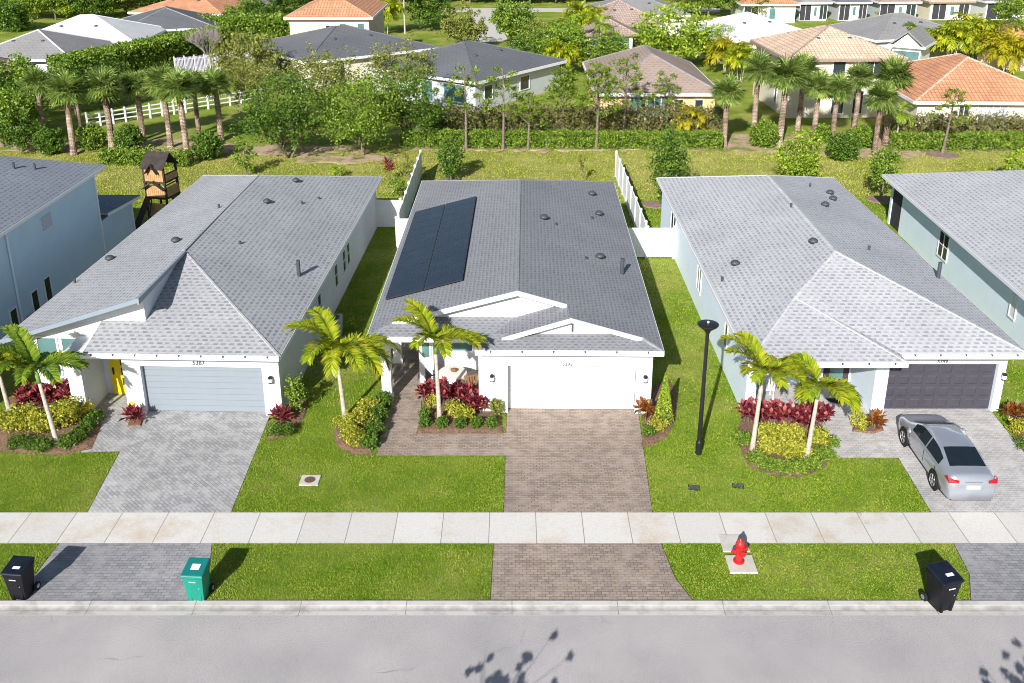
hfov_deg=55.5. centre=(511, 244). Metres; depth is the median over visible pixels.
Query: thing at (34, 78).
sabal palm
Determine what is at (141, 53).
hedge
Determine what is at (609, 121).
hedge
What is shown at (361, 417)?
shrub
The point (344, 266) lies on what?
window
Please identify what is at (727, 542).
concrete pad
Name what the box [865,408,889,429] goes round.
croton
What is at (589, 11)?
queen palm
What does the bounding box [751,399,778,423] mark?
ti plant
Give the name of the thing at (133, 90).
sabal palm
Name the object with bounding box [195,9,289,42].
hedge
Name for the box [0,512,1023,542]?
sidewalk
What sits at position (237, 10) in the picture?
tree
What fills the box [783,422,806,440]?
shrub
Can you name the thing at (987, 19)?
queen palm
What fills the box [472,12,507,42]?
driveway
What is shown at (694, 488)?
meter box
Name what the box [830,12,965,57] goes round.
distant house
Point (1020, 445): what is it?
shrub
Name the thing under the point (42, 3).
tree
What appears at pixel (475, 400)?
ti plant
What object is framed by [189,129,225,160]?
bush
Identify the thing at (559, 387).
garage door
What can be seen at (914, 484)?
soil edge
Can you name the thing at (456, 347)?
window
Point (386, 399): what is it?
shrub
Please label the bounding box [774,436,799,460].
shrub
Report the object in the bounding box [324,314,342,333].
air conditioner
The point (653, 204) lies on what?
mulch bed
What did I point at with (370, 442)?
shrub
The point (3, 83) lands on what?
tree
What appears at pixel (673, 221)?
window
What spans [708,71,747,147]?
sabal palm
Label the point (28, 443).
shrub
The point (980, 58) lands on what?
distant house
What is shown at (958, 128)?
hedge
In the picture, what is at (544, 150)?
mulch bed
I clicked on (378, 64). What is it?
tree
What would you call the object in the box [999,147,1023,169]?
bush
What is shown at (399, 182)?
bush
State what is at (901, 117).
queen palm
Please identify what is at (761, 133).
bush
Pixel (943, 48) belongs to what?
queen palm
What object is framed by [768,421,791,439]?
shrub
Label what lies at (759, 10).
tree
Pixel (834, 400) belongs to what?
doormat
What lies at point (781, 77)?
sabal palm
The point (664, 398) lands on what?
cone shrub
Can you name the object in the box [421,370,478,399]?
patio
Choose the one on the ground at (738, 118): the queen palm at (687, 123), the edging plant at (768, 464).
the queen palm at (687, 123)
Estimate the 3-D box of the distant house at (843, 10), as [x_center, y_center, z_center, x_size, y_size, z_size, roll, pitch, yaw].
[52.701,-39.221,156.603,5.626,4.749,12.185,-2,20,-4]
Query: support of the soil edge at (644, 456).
on the ground at (738, 118)
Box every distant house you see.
[0,29,112,72]
[0,57,33,97]
[43,14,165,43]
[122,6,215,33]
[127,0,252,17]
[250,25,439,88]
[251,0,279,12]
[283,0,387,34]
[364,40,566,111]
[575,0,664,46]
[581,17,636,53]
[582,45,714,124]
[586,0,690,35]
[675,12,800,64]
[730,0,800,22]
[750,25,908,117]
[793,0,832,20]
[827,0,872,20]
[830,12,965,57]
[866,0,921,16]
[892,53,1023,132]
[916,0,976,19]
[970,0,1023,19]
[975,22,1023,70]
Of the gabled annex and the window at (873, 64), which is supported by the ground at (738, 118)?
the gabled annex
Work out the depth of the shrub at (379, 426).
36.72 m
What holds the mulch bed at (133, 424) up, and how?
on the entry path at (114, 435)
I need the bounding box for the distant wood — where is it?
[74,0,306,6]
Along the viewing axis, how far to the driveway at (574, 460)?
35.16 m
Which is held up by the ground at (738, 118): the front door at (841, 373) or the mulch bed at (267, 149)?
the mulch bed at (267, 149)
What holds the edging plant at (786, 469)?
on the mulch bed at (745, 425)
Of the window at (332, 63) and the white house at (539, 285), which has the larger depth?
the window at (332, 63)
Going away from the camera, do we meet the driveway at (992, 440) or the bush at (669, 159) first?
the driveway at (992, 440)
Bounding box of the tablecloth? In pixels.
[439,365,467,384]
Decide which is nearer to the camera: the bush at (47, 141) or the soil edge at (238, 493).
the soil edge at (238, 493)
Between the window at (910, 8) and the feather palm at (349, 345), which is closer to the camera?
the feather palm at (349, 345)
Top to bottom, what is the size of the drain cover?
0.063 m
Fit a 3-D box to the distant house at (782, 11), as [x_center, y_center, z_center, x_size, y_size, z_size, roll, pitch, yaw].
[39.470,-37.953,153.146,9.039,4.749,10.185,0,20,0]
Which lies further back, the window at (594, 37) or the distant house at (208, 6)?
the distant house at (208, 6)
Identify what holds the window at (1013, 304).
in the pale house at (966, 229)
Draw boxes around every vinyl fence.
[375,198,400,226]
[394,216,407,248]
[397,150,421,217]
[615,150,647,239]
[628,225,675,258]
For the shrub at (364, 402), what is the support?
on the mulch bed at (344, 445)
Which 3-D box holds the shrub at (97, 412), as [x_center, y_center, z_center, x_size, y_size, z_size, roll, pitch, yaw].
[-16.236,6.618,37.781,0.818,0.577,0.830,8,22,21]
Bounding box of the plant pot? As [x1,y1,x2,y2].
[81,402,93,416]
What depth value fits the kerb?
28.02 m
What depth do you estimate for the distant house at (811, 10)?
151.29 m
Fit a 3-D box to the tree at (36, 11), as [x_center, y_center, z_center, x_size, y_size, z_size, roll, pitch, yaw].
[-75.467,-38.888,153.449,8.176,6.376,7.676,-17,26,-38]
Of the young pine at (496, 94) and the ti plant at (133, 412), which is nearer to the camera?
the ti plant at (133, 412)
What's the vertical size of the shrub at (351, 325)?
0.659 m
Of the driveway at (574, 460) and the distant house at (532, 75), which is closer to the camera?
the driveway at (574, 460)
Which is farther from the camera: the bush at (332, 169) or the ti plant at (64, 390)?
the bush at (332, 169)
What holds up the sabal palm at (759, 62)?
on the ground at (738, 118)
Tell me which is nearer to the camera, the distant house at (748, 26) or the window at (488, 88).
the window at (488, 88)
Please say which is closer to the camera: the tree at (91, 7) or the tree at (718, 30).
the tree at (718, 30)
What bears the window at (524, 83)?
in the distant house at (532, 75)
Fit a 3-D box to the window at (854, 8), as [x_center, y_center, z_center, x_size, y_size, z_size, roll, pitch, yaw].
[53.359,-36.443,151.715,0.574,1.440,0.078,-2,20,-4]
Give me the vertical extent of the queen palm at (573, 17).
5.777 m
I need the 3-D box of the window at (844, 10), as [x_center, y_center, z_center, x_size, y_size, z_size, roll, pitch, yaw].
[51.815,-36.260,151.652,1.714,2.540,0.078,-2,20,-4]
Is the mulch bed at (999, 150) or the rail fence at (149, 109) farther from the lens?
the rail fence at (149, 109)
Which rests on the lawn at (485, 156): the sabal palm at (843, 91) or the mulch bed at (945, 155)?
the mulch bed at (945, 155)
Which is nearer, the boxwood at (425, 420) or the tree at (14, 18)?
the boxwood at (425, 420)
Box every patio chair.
[425,369,442,382]
[461,374,477,387]
[759,377,775,399]
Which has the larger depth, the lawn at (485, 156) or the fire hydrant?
the lawn at (485, 156)
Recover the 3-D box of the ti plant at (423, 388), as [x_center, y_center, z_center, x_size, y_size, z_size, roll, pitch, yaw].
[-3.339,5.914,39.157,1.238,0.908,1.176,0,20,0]
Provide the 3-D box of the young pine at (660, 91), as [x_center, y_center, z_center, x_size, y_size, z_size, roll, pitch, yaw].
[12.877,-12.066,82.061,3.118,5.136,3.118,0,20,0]
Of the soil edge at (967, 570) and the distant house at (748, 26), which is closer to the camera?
the soil edge at (967, 570)
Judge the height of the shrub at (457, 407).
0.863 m
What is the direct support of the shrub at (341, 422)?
on the mulch bed at (344, 445)
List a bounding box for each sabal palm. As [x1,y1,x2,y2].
[16,66,52,128]
[40,66,87,155]
[69,89,86,126]
[82,62,127,148]
[118,69,152,142]
[139,61,175,147]
[153,66,200,152]
[181,66,207,133]
[196,63,235,140]
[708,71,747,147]
[738,48,776,126]
[763,52,811,145]
[791,50,824,131]
[802,69,839,142]
[825,72,857,134]
[840,61,875,129]
[861,79,901,154]
[870,52,920,145]
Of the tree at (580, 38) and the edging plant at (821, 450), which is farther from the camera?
the tree at (580, 38)
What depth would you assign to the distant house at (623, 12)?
125.20 m
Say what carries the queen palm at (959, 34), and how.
on the ground at (738, 118)
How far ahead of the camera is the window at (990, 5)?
152.93 m
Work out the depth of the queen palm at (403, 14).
137.50 m
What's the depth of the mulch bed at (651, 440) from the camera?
38.10 m
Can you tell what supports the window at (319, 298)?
in the white house at (199, 294)
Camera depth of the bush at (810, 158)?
66.75 m
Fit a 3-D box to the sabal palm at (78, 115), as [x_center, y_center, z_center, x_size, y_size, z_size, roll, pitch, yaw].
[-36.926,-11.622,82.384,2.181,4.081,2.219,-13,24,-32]
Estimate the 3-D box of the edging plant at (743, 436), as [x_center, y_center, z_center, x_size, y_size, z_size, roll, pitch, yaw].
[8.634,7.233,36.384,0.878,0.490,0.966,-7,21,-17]
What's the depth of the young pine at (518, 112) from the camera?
75.95 m
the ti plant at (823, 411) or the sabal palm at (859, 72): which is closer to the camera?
the ti plant at (823, 411)
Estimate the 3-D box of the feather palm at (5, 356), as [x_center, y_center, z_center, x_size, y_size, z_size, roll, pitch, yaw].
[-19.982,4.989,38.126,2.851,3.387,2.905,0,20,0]
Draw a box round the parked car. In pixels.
[899,413,997,500]
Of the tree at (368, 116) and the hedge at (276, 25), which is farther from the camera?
the hedge at (276, 25)
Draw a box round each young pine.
[443,63,489,149]
[479,65,530,149]
[512,89,550,149]
[541,65,585,136]
[575,60,623,149]
[604,52,651,138]
[647,70,681,117]
[926,86,972,153]
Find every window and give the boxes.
[8,305,19,324]
[30,287,40,311]
[34,336,63,377]
[42,274,53,302]
[59,336,78,377]
[273,57,291,77]
[316,290,321,315]
[332,63,345,80]
[333,261,338,289]
[342,247,346,274]
[346,240,350,266]
[357,23,364,28]
[420,79,433,101]
[420,342,431,358]
[443,82,464,105]
[449,343,473,351]
[484,83,492,99]
[519,74,529,90]
[594,37,629,48]
[629,97,645,121]
[647,96,668,122]
[670,211,676,254]
[674,99,683,115]
[694,99,703,109]
[696,264,701,295]
[723,320,728,348]
[744,7,758,14]
[769,8,775,19]
[773,89,777,103]
[799,4,811,20]
[813,7,817,15]
[818,5,827,19]
[830,98,843,113]
[832,62,846,74]
[838,4,850,20]
[851,90,864,113]
[852,7,856,15]
[857,4,867,18]
[863,62,882,79]
[879,4,895,14]
[893,50,919,61]
[905,4,916,15]
[931,3,946,19]
[936,228,950,262]
[949,6,954,14]
[957,4,969,18]
[957,105,969,129]
[975,105,1008,131]
[985,3,1007,19]
[1007,293,1018,321]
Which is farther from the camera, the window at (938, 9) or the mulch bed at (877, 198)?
the window at (938, 9)
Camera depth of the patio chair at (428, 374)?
39.71 m
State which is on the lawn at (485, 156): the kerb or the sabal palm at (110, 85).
the sabal palm at (110, 85)
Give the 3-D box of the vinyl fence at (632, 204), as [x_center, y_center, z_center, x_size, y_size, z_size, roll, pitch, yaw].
[7.500,-3.162,62.379,0.200,1.960,15.700,0,20,0]
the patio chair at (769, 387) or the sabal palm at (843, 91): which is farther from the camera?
the sabal palm at (843, 91)
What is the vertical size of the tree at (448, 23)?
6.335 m
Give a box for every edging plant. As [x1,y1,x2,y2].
[730,429,751,447]
[745,449,769,466]
[755,455,779,473]
[773,457,793,475]
[787,456,811,475]
[802,453,823,470]
[811,445,839,462]
[823,434,841,447]
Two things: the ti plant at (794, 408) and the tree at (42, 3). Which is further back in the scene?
the tree at (42, 3)
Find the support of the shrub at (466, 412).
on the mulch bed at (450, 428)
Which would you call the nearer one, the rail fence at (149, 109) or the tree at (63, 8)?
the rail fence at (149, 109)
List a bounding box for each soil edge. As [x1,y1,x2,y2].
[15,544,211,600]
[87,417,269,511]
[490,543,693,600]
[503,413,652,511]
[898,412,1023,511]
[953,543,970,600]
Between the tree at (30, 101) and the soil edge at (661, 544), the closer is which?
the soil edge at (661, 544)
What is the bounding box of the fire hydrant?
[731,538,748,564]
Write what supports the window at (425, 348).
in the white house at (539, 285)
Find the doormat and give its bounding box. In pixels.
[826,398,844,402]
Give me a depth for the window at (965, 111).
81.34 m
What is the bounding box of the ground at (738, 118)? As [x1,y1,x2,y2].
[0,0,1023,600]
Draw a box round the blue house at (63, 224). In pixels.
[0,156,140,351]
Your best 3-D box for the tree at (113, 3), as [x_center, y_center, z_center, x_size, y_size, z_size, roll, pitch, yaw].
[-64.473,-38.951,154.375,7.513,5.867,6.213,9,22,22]
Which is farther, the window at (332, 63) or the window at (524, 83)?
the window at (332, 63)
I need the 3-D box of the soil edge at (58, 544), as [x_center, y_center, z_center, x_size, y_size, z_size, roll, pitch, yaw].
[-11.681,9.920,29.563,5.622,0.001,2.732,0,20,0]
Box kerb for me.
[0,601,1023,614]
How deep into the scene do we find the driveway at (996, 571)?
29.64 m
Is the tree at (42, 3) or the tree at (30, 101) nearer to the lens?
the tree at (30, 101)
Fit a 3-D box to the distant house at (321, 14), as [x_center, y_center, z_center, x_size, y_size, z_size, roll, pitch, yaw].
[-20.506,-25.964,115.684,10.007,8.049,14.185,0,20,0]
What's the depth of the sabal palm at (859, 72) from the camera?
80.45 m
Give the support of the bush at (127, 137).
on the mulch bed at (267, 149)
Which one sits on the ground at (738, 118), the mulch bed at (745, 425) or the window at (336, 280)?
the mulch bed at (745, 425)
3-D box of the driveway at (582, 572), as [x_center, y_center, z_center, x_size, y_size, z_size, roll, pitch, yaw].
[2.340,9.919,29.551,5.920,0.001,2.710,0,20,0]
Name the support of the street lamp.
on the ground at (738, 118)
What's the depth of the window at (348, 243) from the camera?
50.67 m
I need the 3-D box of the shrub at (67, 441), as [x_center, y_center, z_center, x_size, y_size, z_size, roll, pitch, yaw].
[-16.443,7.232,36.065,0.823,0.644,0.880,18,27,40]
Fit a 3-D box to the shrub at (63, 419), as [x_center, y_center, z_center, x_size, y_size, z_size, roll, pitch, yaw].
[-17.209,6.409,37.355,1.305,1.248,1.192,18,27,41]
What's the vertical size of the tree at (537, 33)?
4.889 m
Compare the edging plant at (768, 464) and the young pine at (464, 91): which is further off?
the young pine at (464, 91)
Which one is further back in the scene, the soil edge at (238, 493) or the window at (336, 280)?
the window at (336, 280)
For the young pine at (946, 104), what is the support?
on the mulch bed at (945, 155)
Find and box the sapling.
[578,154,585,178]
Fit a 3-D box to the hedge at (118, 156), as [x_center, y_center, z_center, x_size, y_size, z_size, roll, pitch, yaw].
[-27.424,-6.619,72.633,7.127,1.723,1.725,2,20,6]
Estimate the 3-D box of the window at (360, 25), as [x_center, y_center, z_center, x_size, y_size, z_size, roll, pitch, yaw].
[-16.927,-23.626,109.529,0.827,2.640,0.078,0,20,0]
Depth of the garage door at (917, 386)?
38.44 m
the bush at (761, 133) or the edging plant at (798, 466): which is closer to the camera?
the edging plant at (798, 466)
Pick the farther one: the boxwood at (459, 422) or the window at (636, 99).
the window at (636, 99)
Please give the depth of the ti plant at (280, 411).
37.54 m
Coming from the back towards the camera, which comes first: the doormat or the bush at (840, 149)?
the bush at (840, 149)
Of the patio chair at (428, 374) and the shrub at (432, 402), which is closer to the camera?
the shrub at (432, 402)
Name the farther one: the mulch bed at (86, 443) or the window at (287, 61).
the window at (287, 61)
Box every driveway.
[16,543,211,600]
[88,410,268,511]
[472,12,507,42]
[491,543,692,600]
[504,408,651,511]
[882,409,1023,511]
[954,543,1023,600]
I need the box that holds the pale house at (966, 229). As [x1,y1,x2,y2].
[881,170,1023,348]
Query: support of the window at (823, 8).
in the distant house at (811, 10)
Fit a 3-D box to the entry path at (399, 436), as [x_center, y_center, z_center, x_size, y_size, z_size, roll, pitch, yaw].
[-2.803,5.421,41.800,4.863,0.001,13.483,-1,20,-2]
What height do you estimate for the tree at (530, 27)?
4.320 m
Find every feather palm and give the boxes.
[0,323,90,444]
[0,346,23,411]
[282,306,400,417]
[392,298,487,417]
[719,330,808,450]
[774,350,863,459]
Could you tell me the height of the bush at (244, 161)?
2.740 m
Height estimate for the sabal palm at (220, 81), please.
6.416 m
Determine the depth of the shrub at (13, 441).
35.92 m
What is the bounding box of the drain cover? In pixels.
[299,475,320,485]
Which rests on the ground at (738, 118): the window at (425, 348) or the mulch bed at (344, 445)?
the mulch bed at (344, 445)
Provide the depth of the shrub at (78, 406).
37.63 m
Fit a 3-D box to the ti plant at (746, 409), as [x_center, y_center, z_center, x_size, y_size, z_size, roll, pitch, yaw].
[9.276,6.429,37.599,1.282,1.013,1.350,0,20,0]
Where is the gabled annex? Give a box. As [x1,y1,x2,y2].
[887,25,935,61]
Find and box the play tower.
[135,151,180,228]
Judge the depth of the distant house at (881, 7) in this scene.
151.99 m
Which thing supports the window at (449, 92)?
in the distant house at (532, 75)
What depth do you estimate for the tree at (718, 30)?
114.44 m
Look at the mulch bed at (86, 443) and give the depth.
36.70 m
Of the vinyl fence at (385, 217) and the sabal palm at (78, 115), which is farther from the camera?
the sabal palm at (78, 115)
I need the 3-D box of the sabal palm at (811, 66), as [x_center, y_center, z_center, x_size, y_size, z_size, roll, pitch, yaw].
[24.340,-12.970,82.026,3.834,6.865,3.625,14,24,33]
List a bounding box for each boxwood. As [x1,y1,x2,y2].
[417,406,430,419]
[417,414,431,427]
[434,415,448,428]
[454,416,466,428]
[468,416,483,428]
[484,415,498,428]
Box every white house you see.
[0,175,381,415]
[367,179,664,413]
[656,175,1023,414]
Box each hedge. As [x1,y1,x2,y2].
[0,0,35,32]
[45,23,235,79]
[98,144,193,167]
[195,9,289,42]
[399,127,723,149]
[424,99,722,137]
[881,105,1023,137]
[889,129,1023,151]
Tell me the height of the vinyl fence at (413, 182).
1.960 m
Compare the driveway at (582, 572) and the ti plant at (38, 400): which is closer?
the driveway at (582, 572)
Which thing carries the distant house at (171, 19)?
on the ground at (738, 118)
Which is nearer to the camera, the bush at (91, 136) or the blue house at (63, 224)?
the blue house at (63, 224)
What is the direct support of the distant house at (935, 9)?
on the ground at (738, 118)
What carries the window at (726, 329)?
in the white house at (833, 276)
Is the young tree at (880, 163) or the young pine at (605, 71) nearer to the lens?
the young tree at (880, 163)
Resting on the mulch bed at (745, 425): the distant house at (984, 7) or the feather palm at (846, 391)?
the feather palm at (846, 391)
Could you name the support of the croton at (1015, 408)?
on the mulch bed at (1022, 433)
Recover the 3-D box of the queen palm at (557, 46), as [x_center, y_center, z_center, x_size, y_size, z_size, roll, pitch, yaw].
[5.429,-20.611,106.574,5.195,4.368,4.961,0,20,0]
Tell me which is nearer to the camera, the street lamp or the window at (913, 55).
the street lamp
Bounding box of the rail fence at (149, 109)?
[85,89,260,125]
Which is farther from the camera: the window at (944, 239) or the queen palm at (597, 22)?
the queen palm at (597, 22)
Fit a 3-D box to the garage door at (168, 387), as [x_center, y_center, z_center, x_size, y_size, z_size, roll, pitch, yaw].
[-12.049,5.608,38.260,4.720,2.070,0.068,1,20,2]
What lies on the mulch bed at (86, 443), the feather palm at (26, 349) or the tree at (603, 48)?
the feather palm at (26, 349)
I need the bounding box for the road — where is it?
[0,615,1023,682]
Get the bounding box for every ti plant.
[9,381,40,408]
[30,382,56,410]
[45,378,69,406]
[55,380,73,400]
[118,402,144,423]
[267,403,293,424]
[380,156,396,177]
[414,378,442,402]
[428,376,455,400]
[442,378,467,400]
[452,380,478,402]
[463,389,490,412]
[736,396,763,423]
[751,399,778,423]
[763,398,792,423]
[777,399,806,426]
[789,402,821,428]
[805,401,835,426]
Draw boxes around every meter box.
[688,485,699,490]
[732,483,743,488]
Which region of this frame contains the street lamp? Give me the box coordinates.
[695,319,718,454]
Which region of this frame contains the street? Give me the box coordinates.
[441,8,719,11]
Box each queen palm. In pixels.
[379,0,405,33]
[387,0,405,33]
[540,38,583,68]
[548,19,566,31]
[556,13,588,60]
[560,0,607,45]
[584,14,615,35]
[671,103,712,136]
[703,35,756,73]
[719,43,755,82]
[882,101,916,148]
[902,21,926,30]
[924,27,950,57]
[930,21,984,54]
[946,9,1004,59]
[973,27,1023,73]
[980,17,1009,28]
[1005,15,1023,29]
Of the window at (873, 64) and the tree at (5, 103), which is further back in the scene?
the window at (873, 64)
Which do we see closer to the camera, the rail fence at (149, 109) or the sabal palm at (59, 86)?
the sabal palm at (59, 86)
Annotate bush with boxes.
[32,127,67,155]
[75,123,107,151]
[111,123,147,152]
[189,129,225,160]
[231,138,258,174]
[327,163,344,175]
[386,174,407,196]
[401,153,415,179]
[434,135,465,179]
[645,122,692,200]
[748,118,780,148]
[770,127,826,175]
[809,123,832,143]
[825,129,861,161]
[849,124,873,148]
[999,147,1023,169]
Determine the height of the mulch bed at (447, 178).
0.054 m
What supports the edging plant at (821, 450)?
on the mulch bed at (745, 425)
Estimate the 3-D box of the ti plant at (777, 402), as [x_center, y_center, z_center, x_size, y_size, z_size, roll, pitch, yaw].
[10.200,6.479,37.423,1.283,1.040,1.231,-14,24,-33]
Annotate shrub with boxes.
[0,403,27,432]
[5,401,42,431]
[6,431,28,451]
[18,434,38,451]
[24,405,58,434]
[31,435,55,452]
[48,399,81,427]
[54,431,79,449]
[56,395,93,424]
[69,425,90,442]
[77,415,98,430]
[82,408,106,421]
[264,421,285,436]
[277,421,295,436]
[284,372,307,411]
[332,410,355,427]
[338,420,363,439]
[343,430,366,447]
[345,317,357,329]
[349,407,374,424]
[357,395,379,413]
[359,430,380,450]
[363,417,386,435]
[367,403,389,421]
[374,390,392,408]
[426,394,436,407]
[443,397,464,417]
[455,405,475,421]
[488,397,503,416]
[640,424,656,436]
[646,415,669,432]
[654,373,673,425]
[752,421,776,440]
[756,432,781,454]
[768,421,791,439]
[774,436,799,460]
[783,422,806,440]
[789,435,814,459]
[806,426,831,445]
[849,409,871,431]
[1006,416,1023,434]
[1013,436,1023,448]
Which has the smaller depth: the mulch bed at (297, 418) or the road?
the road
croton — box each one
[632,396,659,420]
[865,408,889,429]
[1000,398,1023,419]
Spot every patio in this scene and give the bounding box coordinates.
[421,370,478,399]
[755,384,788,403]
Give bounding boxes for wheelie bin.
[0,555,40,600]
[180,557,214,600]
[919,560,964,612]
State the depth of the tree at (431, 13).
139.83 m
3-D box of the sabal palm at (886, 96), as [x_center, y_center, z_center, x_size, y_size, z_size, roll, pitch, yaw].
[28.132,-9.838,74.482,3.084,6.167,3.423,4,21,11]
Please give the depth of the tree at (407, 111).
76.53 m
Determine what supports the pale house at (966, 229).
on the ground at (738, 118)
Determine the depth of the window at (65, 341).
38.73 m
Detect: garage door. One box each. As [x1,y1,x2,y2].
[143,366,265,411]
[508,366,635,408]
[884,364,995,408]
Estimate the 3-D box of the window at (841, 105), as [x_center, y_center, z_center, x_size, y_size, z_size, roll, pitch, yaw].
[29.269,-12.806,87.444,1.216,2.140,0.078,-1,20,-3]
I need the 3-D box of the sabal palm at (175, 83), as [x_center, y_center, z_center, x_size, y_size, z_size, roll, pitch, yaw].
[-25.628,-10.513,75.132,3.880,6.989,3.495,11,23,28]
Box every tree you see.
[0,50,47,93]
[0,67,24,98]
[0,84,31,146]
[0,106,46,151]
[7,87,51,123]
[9,0,55,18]
[30,0,68,19]
[41,59,101,113]
[51,0,88,18]
[64,0,113,15]
[85,54,140,103]
[88,0,126,16]
[110,0,142,13]
[182,24,222,66]
[205,27,285,89]
[222,0,252,20]
[226,52,292,130]
[229,66,332,158]
[235,0,282,17]
[276,0,299,10]
[282,42,363,134]
[313,71,406,157]
[360,33,438,127]
[377,60,452,144]
[405,0,458,29]
[436,0,488,42]
[487,0,538,47]
[506,35,541,53]
[517,16,549,41]
[522,24,560,53]
[537,21,593,67]
[579,30,629,61]
[630,0,719,58]
[632,24,656,45]
[668,0,702,10]
[686,0,726,14]
[697,23,735,60]
[714,0,738,13]
[741,0,773,14]
[865,145,904,199]
[990,0,1023,22]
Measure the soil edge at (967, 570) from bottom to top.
0.001 m
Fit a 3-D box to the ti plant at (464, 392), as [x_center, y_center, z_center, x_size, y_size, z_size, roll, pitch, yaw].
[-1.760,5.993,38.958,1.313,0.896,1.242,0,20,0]
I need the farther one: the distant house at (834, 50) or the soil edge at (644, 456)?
the distant house at (834, 50)
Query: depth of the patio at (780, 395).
39.80 m
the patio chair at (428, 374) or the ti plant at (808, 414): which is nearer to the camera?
the ti plant at (808, 414)
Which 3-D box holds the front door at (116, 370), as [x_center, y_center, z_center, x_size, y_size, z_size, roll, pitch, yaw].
[-15.832,5.020,39.472,0.950,2.320,0.120,1,20,2]
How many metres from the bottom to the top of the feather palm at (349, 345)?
4.307 m
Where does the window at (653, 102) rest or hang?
in the distant house at (693, 81)
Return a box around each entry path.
[81,393,143,452]
[377,342,507,455]
[782,384,898,457]
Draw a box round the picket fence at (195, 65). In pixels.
[173,52,251,72]
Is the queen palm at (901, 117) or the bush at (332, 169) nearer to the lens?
the bush at (332, 169)
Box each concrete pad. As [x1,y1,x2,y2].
[718,535,749,551]
[725,555,757,573]
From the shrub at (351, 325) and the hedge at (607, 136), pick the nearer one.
the shrub at (351, 325)
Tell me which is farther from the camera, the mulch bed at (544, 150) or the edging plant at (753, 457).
the mulch bed at (544, 150)
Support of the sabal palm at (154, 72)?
on the ground at (738, 118)
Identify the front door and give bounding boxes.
[109,359,125,393]
[823,368,848,381]
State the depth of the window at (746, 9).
149.02 m
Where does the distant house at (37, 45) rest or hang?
on the ground at (738, 118)
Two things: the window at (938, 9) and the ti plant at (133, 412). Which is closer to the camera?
the ti plant at (133, 412)
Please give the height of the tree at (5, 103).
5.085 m
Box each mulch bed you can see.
[0,138,374,155]
[0,397,101,455]
[127,416,143,426]
[266,392,307,439]
[296,154,399,164]
[333,406,386,454]
[399,144,719,153]
[416,384,503,433]
[440,177,460,179]
[641,378,677,446]
[642,200,661,208]
[718,131,931,157]
[737,404,830,477]
[852,419,883,433]
[865,195,889,203]
[926,136,1023,152]
[926,151,958,158]
[1008,403,1023,449]
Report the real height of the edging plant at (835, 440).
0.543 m
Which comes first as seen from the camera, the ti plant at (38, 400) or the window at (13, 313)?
the ti plant at (38, 400)
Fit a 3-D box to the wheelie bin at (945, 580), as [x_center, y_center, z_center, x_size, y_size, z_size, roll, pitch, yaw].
[12.346,9.827,27.973,0.722,1.236,0.892,-6,21,-15]
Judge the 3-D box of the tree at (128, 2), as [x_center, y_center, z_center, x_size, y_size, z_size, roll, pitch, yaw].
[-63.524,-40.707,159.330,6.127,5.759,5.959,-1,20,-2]
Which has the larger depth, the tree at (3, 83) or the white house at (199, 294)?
the tree at (3, 83)
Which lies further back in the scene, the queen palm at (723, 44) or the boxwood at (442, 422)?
the queen palm at (723, 44)
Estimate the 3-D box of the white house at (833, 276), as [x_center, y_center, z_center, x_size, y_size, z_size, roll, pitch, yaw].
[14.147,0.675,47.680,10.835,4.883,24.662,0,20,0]
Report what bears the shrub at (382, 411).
on the mulch bed at (344, 445)
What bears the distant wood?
on the ground at (738, 118)
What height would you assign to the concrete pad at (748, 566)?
0.060 m
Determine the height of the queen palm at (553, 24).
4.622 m
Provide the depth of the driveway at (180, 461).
35.10 m
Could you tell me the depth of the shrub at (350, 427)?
36.34 m
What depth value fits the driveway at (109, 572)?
29.51 m
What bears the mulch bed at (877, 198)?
on the ground at (738, 118)
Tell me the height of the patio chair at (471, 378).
1.020 m
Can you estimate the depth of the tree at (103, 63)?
92.33 m
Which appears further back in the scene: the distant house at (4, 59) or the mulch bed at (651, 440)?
the distant house at (4, 59)
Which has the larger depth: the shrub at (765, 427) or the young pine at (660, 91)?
the young pine at (660, 91)
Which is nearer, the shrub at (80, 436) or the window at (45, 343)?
the shrub at (80, 436)
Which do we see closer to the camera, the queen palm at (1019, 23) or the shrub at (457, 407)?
the shrub at (457, 407)
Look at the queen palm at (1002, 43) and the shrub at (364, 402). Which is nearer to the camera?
the shrub at (364, 402)
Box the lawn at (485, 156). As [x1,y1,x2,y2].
[0,149,1023,200]
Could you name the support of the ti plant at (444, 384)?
on the mulch bed at (450, 428)
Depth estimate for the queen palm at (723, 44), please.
107.88 m
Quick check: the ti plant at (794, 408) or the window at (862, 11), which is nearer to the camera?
the ti plant at (794, 408)
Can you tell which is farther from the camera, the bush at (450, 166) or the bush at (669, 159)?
the bush at (450, 166)
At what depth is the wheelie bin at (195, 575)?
28.13 m
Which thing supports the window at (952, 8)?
in the distant house at (935, 9)
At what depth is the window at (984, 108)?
81.27 m
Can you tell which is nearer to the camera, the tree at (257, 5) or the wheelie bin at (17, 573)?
the wheelie bin at (17, 573)
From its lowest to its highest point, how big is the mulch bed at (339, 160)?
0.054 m

